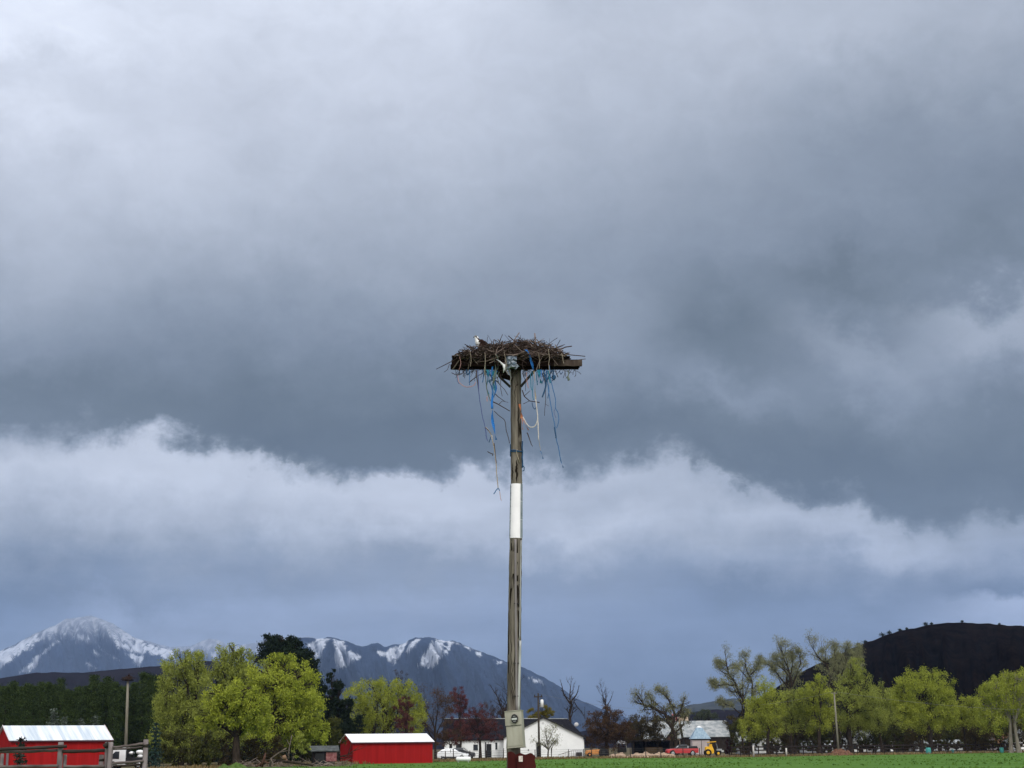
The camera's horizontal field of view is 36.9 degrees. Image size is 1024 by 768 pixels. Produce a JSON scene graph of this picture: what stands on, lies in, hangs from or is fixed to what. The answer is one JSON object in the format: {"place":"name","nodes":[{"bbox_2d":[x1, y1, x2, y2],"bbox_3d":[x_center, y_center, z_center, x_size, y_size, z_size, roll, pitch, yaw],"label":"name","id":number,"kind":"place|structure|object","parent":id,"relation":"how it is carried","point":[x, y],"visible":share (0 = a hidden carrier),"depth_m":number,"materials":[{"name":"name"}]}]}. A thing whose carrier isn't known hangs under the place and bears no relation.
{"place":"outdoors","nodes":[
{"label":"outdoors","id":0,"kind":"place"},
{"bbox_2d":[0,725,113,767],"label":"red barn","id":1,"kind":"structure","parent":0,"point":[78,737],"depth_m":146.07,"materials":[{"name":"wood"}]},
{"bbox_2d":[0,616,195,677],"bbox_3d":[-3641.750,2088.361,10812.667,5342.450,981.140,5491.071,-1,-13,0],"label":"snowy mountain","id":2,"kind":"structure","parent":0,"point":[84,644],"depth_m":10846.11,"materials":[{"name":"snow"}]},
{"bbox_2d":[0,661,443,750],"bbox_3d":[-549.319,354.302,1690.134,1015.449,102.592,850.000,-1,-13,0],"label":"foothill","id":3,"kind":"structure","parent":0,"point":[73,680],"depth_m":1711.15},
{"bbox_2d":[137,637,315,668],"bbox_3d":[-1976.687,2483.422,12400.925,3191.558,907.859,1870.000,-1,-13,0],"label":"snowy mountain","id":4,"kind":"structure","parent":0,"point":[207,647],"depth_m":12591.53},
{"bbox_2d":[259,637,632,735],"bbox_3d":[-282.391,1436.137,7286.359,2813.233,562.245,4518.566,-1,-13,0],"label":"snowy mountain","id":5,"kind":"structure","parent":0,"point":[435,663],"depth_m":7258.89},
{"bbox_2d":[0,0,1023,719],"label":"sky","id":6,"kind":"structure","parent":0,"point":[245,245],"materials":[{"name":"grey"}]},
{"bbox_2d":[121,748,985,767],"bbox_3d":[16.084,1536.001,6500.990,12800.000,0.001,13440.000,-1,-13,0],"label":"ground","id":7,"kind":"structure","parent":0,"point":[593,755],"depth_m":287.12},
{"bbox_2d":[0,684,16,728],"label":"pine tree","id":8,"kind":"object","parent":7,"relation":"on","point":[6,698],"visible":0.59,"depth_m":206.98,"materials":[{"name":"green plant"}]},
{"bbox_2d":[7,680,19,725],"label":"pine tree","id":9,"kind":"object","parent":7,"relation":"on","point":[14,684],"visible":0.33,"depth_m":216.51,"materials":[{"name":"green plant"}]},
{"bbox_2d":[11,685,25,725],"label":"pine tree","id":10,"kind":"object","parent":7,"relation":"on","point":[17,709],"visible":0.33,"depth_m":211.38,"materials":[{"name":"green plant"}]},
{"bbox_2d":[16,682,35,725],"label":"pine tree","id":11,"kind":"object","parent":7,"relation":"on","point":[27,702],"visible":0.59,"depth_m":203.62,"materials":[{"name":"green plant"}]},
{"bbox_2d":[29,684,41,725],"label":"pine tree","id":12,"kind":"object","parent":7,"relation":"on","point":[36,701],"visible":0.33,"depth_m":212.80,"materials":[{"name":"green plant"}]},
{"bbox_2d":[34,681,46,725],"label":"pine tree","id":13,"kind":"object","parent":7,"relation":"on","point":[41,688],"visible":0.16,"depth_m":216.17,"materials":[{"name":"green plant"}]},
{"bbox_2d":[37,682,55,725],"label":"pine tree","id":14,"kind":"object","parent":7,"relation":"on","point":[46,705],"visible":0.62,"depth_m":207.24,"materials":[{"name":"green plant"}]},
{"bbox_2d":[53,677,67,724],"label":"pine tree","id":15,"kind":"object","parent":7,"relation":"on","point":[58,696],"visible":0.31,"depth_m":217.47,"materials":[{"name":"green plant"}]},
{"bbox_2d":[56,688,76,724],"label":"pine tree","id":16,"kind":"object","parent":7,"relation":"on","point":[67,709],"visible":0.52,"depth_m":204.12,"materials":[{"name":"green plant"}]},
{"bbox_2d":[69,689,79,724],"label":"pine tree","id":17,"kind":"object","parent":7,"relation":"on","point":[75,704],"visible":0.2,"depth_m":211.38,"materials":[{"name":"green plant"}]},
{"bbox_2d":[76,685,91,724],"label":"pine tree","id":18,"kind":"object","parent":7,"relation":"on","point":[84,698],"visible":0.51,"depth_m":205.93,"materials":[{"name":"green plant"}]},
{"bbox_2d":[83,673,102,724],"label":"pine tree","id":19,"kind":"object","parent":7,"relation":"on","point":[94,686],"visible":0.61,"depth_m":205.69,"materials":[{"name":"green plant"}]},
{"bbox_2d":[98,676,114,727],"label":"pine tree","id":20,"kind":"object","parent":7,"relation":"on","point":[107,680],"visible":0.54,"depth_m":208.99,"materials":[{"name":"green plant"}]},
{"bbox_2d":[104,680,122,745],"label":"pine tree","id":21,"kind":"object","parent":7,"relation":"on","point":[113,712],"visible":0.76,"depth_m":206.27,"materials":[{"name":"green plant"}]},
{"bbox_2d":[116,686,135,757],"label":"pine tree","id":22,"kind":"object","parent":7,"relation":"on","point":[122,716],"visible":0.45,"depth_m":215.44,"materials":[{"name":"green plant"}]},
{"bbox_2d":[123,680,133,744],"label":"utility pole","id":23,"kind":"object","parent":7,"relation":"on","point":[126,718],"visible":0.84,"depth_m":191.63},
{"bbox_2d":[112,747,148,767],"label":"truck","id":24,"kind":"object","parent":7,"relation":"on","point":[121,755],"visible":0.45,"depth_m":152.77,"materials":[{"name":"white paint"}]},
{"bbox_2d":[128,682,140,763],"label":"pine tree","id":25,"kind":"object","parent":7,"relation":"on","point":[134,689],"visible":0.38,"depth_m":218.69,"materials":[{"name":"green plant"}]},
{"bbox_2d":[128,671,149,755],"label":"pine tree","id":26,"kind":"object","parent":7,"relation":"on","point":[142,681],"visible":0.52,"depth_m":215.12,"materials":[{"name":"green plant"}]},
{"bbox_2d":[136,673,154,763],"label":"pine tree","id":27,"kind":"object","parent":7,"relation":"on","point":[146,717],"visible":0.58,"depth_m":212.41,"materials":[{"name":"green plant"}]},
{"bbox_2d":[142,675,165,754],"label":"pine tree","id":28,"kind":"object","parent":7,"relation":"on","point":[151,721],"visible":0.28,"depth_m":205.43,"materials":[{"name":"green plant"}]},
{"bbox_2d":[147,722,164,767],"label":"spruce tree","id":29,"kind":"object","parent":7,"relation":"on","point":[155,755],"visible":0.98,"depth_m":147.82,"materials":[{"name":"green plant"}]},
{"bbox_2d":[146,648,221,765],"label":"willow tree","id":30,"kind":"object","parent":7,"relation":"on","point":[174,712],"visible":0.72,"depth_m":183.95,"materials":[{"name":"green plant"}]},
{"bbox_2d":[156,728,223,766],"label":"shrub","id":31,"kind":"object","parent":7,"relation":"on","point":[198,751],"visible":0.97,"depth_m":151.71,"materials":[{"name":"green plant"}]},
{"bbox_2d":[199,642,269,760],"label":"willow tree","id":32,"kind":"object","parent":7,"relation":"on","point":[230,669],"visible":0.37,"depth_m":188.29,"materials":[{"name":"green plant"}]},
{"bbox_2d":[244,652,330,762],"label":"willow tree","id":33,"kind":"object","parent":7,"relation":"on","point":[289,695],"visible":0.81,"depth_m":168.69,"materials":[{"name":"green plant"}]},
{"bbox_2d":[252,633,329,761],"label":"conifer tree","id":34,"kind":"object","parent":7,"relation":"on","point":[276,643],"visible":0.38,"depth_m":215.53,"materials":[{"name":"green plant"}]},
{"bbox_2d":[266,715,347,761],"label":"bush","id":35,"kind":"object","parent":7,"relation":"on","point":[335,733],"visible":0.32,"depth_m":173.46,"materials":[{"name":"green plant"}]},
{"bbox_2d":[309,746,338,765],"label":"shed","id":36,"kind":"structure","parent":7,"relation":"on","point":[328,754],"depth_m":159.73,"materials":[{"name":"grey wood"}]},
{"bbox_2d":[318,668,356,761],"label":"conifer tree","id":37,"kind":"object","parent":7,"relation":"on","point":[335,706],"visible":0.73,"depth_m":199.08,"materials":[{"name":"green plant"}]},
{"bbox_2d":[354,714,367,733],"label":"conifer tree","id":38,"kind":"object","parent":7,"relation":"on","point":[358,723],"visible":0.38,"depth_m":222.83,"materials":[{"name":"green plant"}]},
{"bbox_2d":[342,675,427,733],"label":"willow tree","id":39,"kind":"object","parent":7,"relation":"on","point":[387,700],"visible":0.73,"depth_m":232.02,"materials":[{"name":"green plant"}]},
{"bbox_2d":[392,691,414,733],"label":"bare tree","id":40,"kind":"object","parent":7,"relation":"on","point":[406,717],"visible":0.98,"depth_m":223.66,"materials":[{"name":"brown plant"}]},
{"bbox_2d":[415,683,458,758],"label":"bare tree","id":41,"kind":"object","parent":7,"relation":"on","point":[451,710],"visible":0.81,"depth_m":236.40,"materials":[{"name":"red plant"}]},
{"bbox_2d":[436,719,465,758],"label":"bare tree","id":42,"kind":"object","parent":7,"relation":"on","point":[440,736],"visible":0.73,"depth_m":249.58,"materials":[{"name":"brown plant"}]},
{"bbox_2d":[437,748,468,758],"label":"parked car","id":43,"kind":"object","parent":7,"relation":"on","point":[448,754],"visible":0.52,"depth_m":223.79,"materials":[{"name":"white paint"}]},
{"bbox_2d":[449,686,471,747],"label":"bare tree","id":44,"kind":"object","parent":7,"relation":"on","point":[460,711],"visible":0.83,"depth_m":266.45,"materials":[{"name":"brown plant"}]},
{"bbox_2d":[446,703,502,757],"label":"bare tree","id":45,"kind":"object","parent":7,"relation":"on","point":[480,732],"visible":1,"depth_m":239.57,"materials":[{"name":"red plant"}]},
{"bbox_2d":[480,700,506,717],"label":"bare tree","id":46,"kind":"object","parent":7,"relation":"on","point":[499,712],"visible":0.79,"depth_m":293.01,"materials":[{"name":"brown plant"}]},
{"bbox_2d":[487,675,523,717],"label":"bare tree","id":47,"kind":"object","parent":7,"relation":"on","point":[500,705],"visible":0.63,"depth_m":298.55,"materials":[{"name":"brown plant"}]},
{"bbox_2d":[442,716,585,757],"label":"white house","id":48,"kind":"structure","parent":7,"relation":"on","point":[571,738],"depth_m":257.65,"materials":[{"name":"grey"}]},
{"bbox_2d":[534,693,543,756],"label":"utility pole","id":49,"kind":"object","parent":7,"relation":"on","point":[541,703],"visible":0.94,"depth_m":240.38,"materials":[{"name":"metal"}]},
{"bbox_2d":[526,705,554,717],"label":"tree","id":50,"kind":"object","parent":7,"relation":"on","point":[547,711],"visible":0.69,"depth_m":285.34,"materials":[{"name":"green plant"}]},
{"bbox_2d":[531,723,562,755],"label":"bare tree","id":51,"kind":"object","parent":7,"relation":"on","point":[547,747],"visible":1,"depth_m":230.74,"materials":[{"name":"grey plant"}]},
{"bbox_2d":[432,746,699,758],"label":"wire fence","id":52,"kind":"object","parent":7,"relation":"on","point":[486,755],"visible":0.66,"depth_m":216.27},
{"bbox_2d":[559,677,585,722],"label":"bare tree","id":53,"kind":"object","parent":7,"relation":"on","point":[570,706],"visible":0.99,"depth_m":298.60,"materials":[{"name":"brown plant"}]},
{"bbox_2d":[583,703,637,755],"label":"tree","id":54,"kind":"object","parent":7,"relation":"on","point":[608,726],"visible":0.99,"depth_m":268.53,"materials":[{"name":"brown plant"}]},
{"bbox_2d":[623,710,667,752],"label":"tree","id":55,"kind":"object","parent":7,"relation":"on","point":[646,730],"visible":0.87,"depth_m":282.13,"materials":[{"name":"brown plant"}]},
{"bbox_2d":[631,740,682,754],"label":"open shed","id":56,"kind":"structure","parent":7,"relation":"on","point":[650,748],"depth_m":282.93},
{"bbox_2d":[626,682,692,755],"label":"bare tree","id":57,"kind":"object","parent":7,"relation":"on","point":[651,705],"visible":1,"depth_m":262.02,"materials":[{"name":"brown plant"}]},
{"bbox_2d":[649,695,691,748],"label":"tree","id":58,"kind":"object","parent":7,"relation":"on","point":[670,718],"visible":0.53,"depth_m":267.43,"materials":[{"name":"brown plant"}]},
{"bbox_2d":[665,744,698,755],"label":"pickup truck","id":59,"kind":"object","parent":7,"relation":"on","point":[675,751],"visible":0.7,"depth_m":244.18,"materials":[{"name":"red paint"}]},
{"bbox_2d":[689,726,710,753],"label":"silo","id":60,"kind":"object","parent":7,"relation":"on","point":[700,738],"visible":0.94,"depth_m":292.41,"materials":[{"name":"blue metal"}]},
{"bbox_2d":[692,709,718,720],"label":"tree","id":61,"kind":"object","parent":7,"relation":"on","point":[706,713],"visible":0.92,"depth_m":389.71,"materials":[{"name":"green plant"}]},
{"bbox_2d":[704,741,723,755],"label":"tractor","id":62,"kind":"object","parent":7,"relation":"on","point":[709,750],"visible":0.91,"depth_m":241.64,"materials":[{"name":"yellow paint"}]},
{"bbox_2d":[722,715,744,744],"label":"background tree","id":63,"kind":"object","parent":7,"relation":"on","point":[731,717],"visible":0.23,"depth_m":333.64,"materials":[{"name":"green plant"}]},
{"bbox_2d":[705,641,767,753],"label":"bare tree","id":64,"kind":"object","parent":7,"relation":"on","point":[720,700],"visible":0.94,"depth_m":257.36,"materials":[{"name":"green plant"}]},
{"bbox_2d":[715,658,765,753],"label":"cottonwood tree","id":65,"kind":"object","parent":7,"relation":"on","point":[741,702],"visible":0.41,"depth_m":262.98,"materials":[{"name":"green plant"}]},
{"bbox_2d":[727,717,770,745],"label":"scrub tree","id":66,"kind":"object","parent":7,"relation":"on","point":[738,732],"visible":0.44,"depth_m":264.50,"materials":[{"name":"green plant"}]},
{"bbox_2d":[736,676,790,754],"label":"willow tree","id":67,"kind":"object","parent":7,"relation":"on","point":[766,710],"visible":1,"depth_m":249.56,"materials":[{"name":"green plant"}]},
{"bbox_2d":[754,721,789,752],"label":"scrub tree","id":68,"kind":"object","parent":7,"relation":"on","point":[783,739],"visible":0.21,"depth_m":271.41,"materials":[{"name":"green plant"}]},
{"bbox_2d":[760,635,811,752],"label":"bare tree","id":69,"kind":"object","parent":7,"relation":"on","point":[791,656],"visible":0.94,"depth_m":271.56,"materials":[{"name":"green plant"}]},
{"bbox_2d":[768,649,807,752],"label":"cottonwood tree","id":70,"kind":"object","parent":7,"relation":"on","point":[775,674],"visible":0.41,"depth_m":277.66,"materials":[{"name":"green plant"}]},
{"bbox_2d":[772,685,816,754],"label":"willow tree","id":71,"kind":"object","parent":7,"relation":"on","point":[795,715],"visible":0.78,"depth_m":255.21,"materials":[{"name":"green plant"}]},
{"bbox_2d":[783,715,814,752],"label":"scrub tree","id":72,"kind":"object","parent":7,"relation":"on","point":[801,736],"visible":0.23,"depth_m":278.55,"materials":[{"name":"green plant"}]},
{"bbox_2d":[795,673,838,753],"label":"willow tree","id":73,"kind":"object","parent":7,"relation":"on","point":[819,708],"visible":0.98,"depth_m":252.32,"materials":[{"name":"green plant"}]},
{"bbox_2d":[804,716,841,751],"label":"scrub tree","id":74,"kind":"object","parent":7,"relation":"on","point":[824,737],"visible":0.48,"depth_m":270.63,"materials":[{"name":"green plant"}]},
{"bbox_2d":[804,628,866,748],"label":"bare tree","id":75,"kind":"object","parent":7,"relation":"on","point":[835,645],"visible":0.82,"depth_m":271.89,"materials":[{"name":"green plant"}]},
{"bbox_2d":[813,645,866,747],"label":"cottonwood tree","id":76,"kind":"object","parent":7,"relation":"on","point":[823,669],"visible":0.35,"depth_m":278.29,"materials":[{"name":"green plant"}]},
{"bbox_2d":[828,714,866,747],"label":"scrub tree","id":77,"kind":"object","parent":7,"relation":"on","point":[852,733],"visible":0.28,"depth_m":277.53,"materials":[{"name":"green plant"}]},
{"bbox_2d":[827,656,889,753],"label":"willow tree","id":78,"kind":"object","parent":7,"relation":"on","point":[857,713],"visible":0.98,"depth_m":261.44,"materials":[{"name":"green plant"}]},
{"bbox_2d":[856,714,894,751],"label":"scrub tree","id":79,"kind":"object","parent":7,"relation":"on","point":[874,738],"visible":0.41,"depth_m":269.55,"materials":[{"name":"grey plant"}]},
{"bbox_2d":[731,743,1023,756],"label":"rail fence","id":80,"kind":"object","parent":7,"relation":"on","point":[866,748],"visible":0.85,"depth_m":233.58,"materials":[{"name":"wood"}]},
{"bbox_2d":[859,681,901,752],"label":"willow tree","id":81,"kind":"object","parent":7,"relation":"on","point":[880,727],"visible":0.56,"depth_m":265.51,"materials":[{"name":"green plant"}]},
{"bbox_2d":[882,711,914,750],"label":"scrub tree","id":82,"kind":"object","parent":7,"relation":"on","point":[899,735],"visible":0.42,"depth_m":276.36,"materials":[{"name":"green plant"}]},
{"bbox_2d":[887,665,960,753],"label":"willow tree","id":83,"kind":"object","parent":7,"relation":"on","point":[915,712],"visible":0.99,"depth_m":247.59,"materials":[{"name":"green plant"}]},
{"bbox_2d":[904,717,943,747],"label":"scrub tree","id":84,"kind":"object","parent":7,"relation":"on","point":[913,739],"visible":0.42,"depth_m":268.68,"materials":[{"name":"green plant"}]},
{"bbox_2d":[932,713,967,745],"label":"scrub tree","id":85,"kind":"object","parent":7,"relation":"on","point":[952,733],"visible":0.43,"depth_m":274.95,"materials":[{"name":"green plant"}]},
{"bbox_2d":[950,694,990,751],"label":"willow tree","id":86,"kind":"object","parent":7,"relation":"on","point":[966,713],"visible":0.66,"depth_m":255.11,"materials":[{"name":"green plant"}]},
{"bbox_2d":[955,718,997,749],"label":"scrub tree","id":87,"kind":"object","parent":7,"relation":"on","point":[975,737],"visible":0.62,"depth_m":267.67,"materials":[{"name":"green plant"}]},
{"bbox_2d":[978,717,1017,751],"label":"scrub tree","id":88,"kind":"object","parent":7,"relation":"on","point":[1004,735],"visible":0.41,"depth_m":273.88,"materials":[{"name":"green plant"}]},
{"bbox_2d":[249,752,1023,767],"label":"grass field","id":89,"kind":"structure","parent":0,"point":[825,763],"depth_m":152.96,"materials":[{"name":"plant"}]},
{"bbox_2d":[13,736,27,764],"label":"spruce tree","id":90,"kind":"object","parent":89,"relation":"on","point":[19,756],"visible":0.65,"depth_m":108.90,"materials":[{"name":"green plant"}]},
{"bbox_2d":[0,739,148,767],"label":"log fence","id":91,"kind":"object","parent":89,"relation":"on","point":[105,759],"visible":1,"depth_m":42.72,"materials":[{"name":"wood"}]},
{"bbox_2d":[193,676,277,763],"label":"willow tree","id":92,"kind":"object","parent":89,"relation":"on","point":[239,713],"visible":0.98,"depth_m":155.83,"materials":[{"name":"green plant"}]},
{"bbox_2d":[210,733,284,765],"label":"shrub","id":93,"kind":"object","parent":89,"relation":"on","point":[254,752],"visible":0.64,"depth_m":158.15,"materials":[{"name":"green plant"}]},
{"bbox_2d":[237,756,356,767],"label":"brushwood","id":94,"kind":"object","parent":89,"relation":"on","point":[317,765],"visible":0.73,"depth_m":154.74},
{"bbox_2d":[291,733,311,761],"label":"shrub","id":95,"kind":"object","parent":89,"relation":"on","point":[300,746],"visible":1,"depth_m":156.54,"materials":[{"name":"green plant"}]},
{"bbox_2d":[338,733,434,763],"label":"red barn","id":96,"kind":"structure","parent":89,"relation":"on","point":[396,748],"depth_m":179.05,"materials":[{"name":"wood"}]},
{"bbox_2d":[450,359,581,767],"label":"nest pole","id":97,"kind":"object","parent":89,"relation":"on","point":[514,725],"visible":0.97,"depth_m":30.00,"materials":[{"name":"brown wood"}]},
{"bbox_2d":[437,333,584,415],"bbox_3d":[-0.018,-0.179,30.788,2.984,1.717,1.239,-1,-13,0],"label":"osprey nest","id":98,"kind":"object","parent":97,"relation":"on","point":[518,348],"visible":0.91,"depth_m":30.59,"materials":[{"name":"wood"}]},
{"bbox_2d":[506,356,518,368],"bbox_3d":[0.007,-0.434,30.447,0.270,0.312,0.207,-1,-13,0],"label":"plastic bag","id":99,"kind":"object","parent":98,"relation":"on","point":[511,362],"visible":1,"depth_m":30.42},
{"bbox_2d":[508,752,535,767],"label":"metal cabinet","id":100,"kind":"object","parent":89,"relation":"on","point":[520,760],"visible":1,"depth_m":28.65,"materials":[{"name":"metal"}]},
{"bbox_2d":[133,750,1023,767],"bbox_3d":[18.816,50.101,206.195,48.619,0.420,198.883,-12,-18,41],"label":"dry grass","id":101,"kind":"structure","parent":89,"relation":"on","point":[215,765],"depth_m":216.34,"materials":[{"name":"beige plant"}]},
{"bbox_2d":[971,666,1023,752],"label":"willow tree","id":102,"kind":"object","parent":89,"relation":"on","point":[1016,704],"visible":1,"depth_m":245.91,"materials":[{"name":"green plant"}]},
{"bbox_2d":[639,722,680,739],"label":"house","id":103,"kind":"structure","parent":0,"point":[664,731],"depth_m":319.14,"materials":[{"name":"white wood"}]},
{"bbox_2d":[581,709,741,747],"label":"grey hill","id":104,"kind":"structure","parent":0,"point":[722,714],"depth_m":1379.63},
{"bbox_2d":[680,720,729,752],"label":"barn","id":105,"kind":"structure","parent":0,"point":[717,732],"depth_m":332.86,"materials":[{"name":"metal"}]},
{"bbox_2d":[676,698,749,713],"bbox_3d":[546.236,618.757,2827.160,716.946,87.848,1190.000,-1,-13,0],"label":"grey hill","id":106,"kind":"structure","parent":0,"point":[705,706],"depth_m":2824.88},
{"bbox_2d":[729,622,1023,751],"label":"dark hill","id":107,"kind":"structure","parent":0,"point":[969,657],"depth_m":506.00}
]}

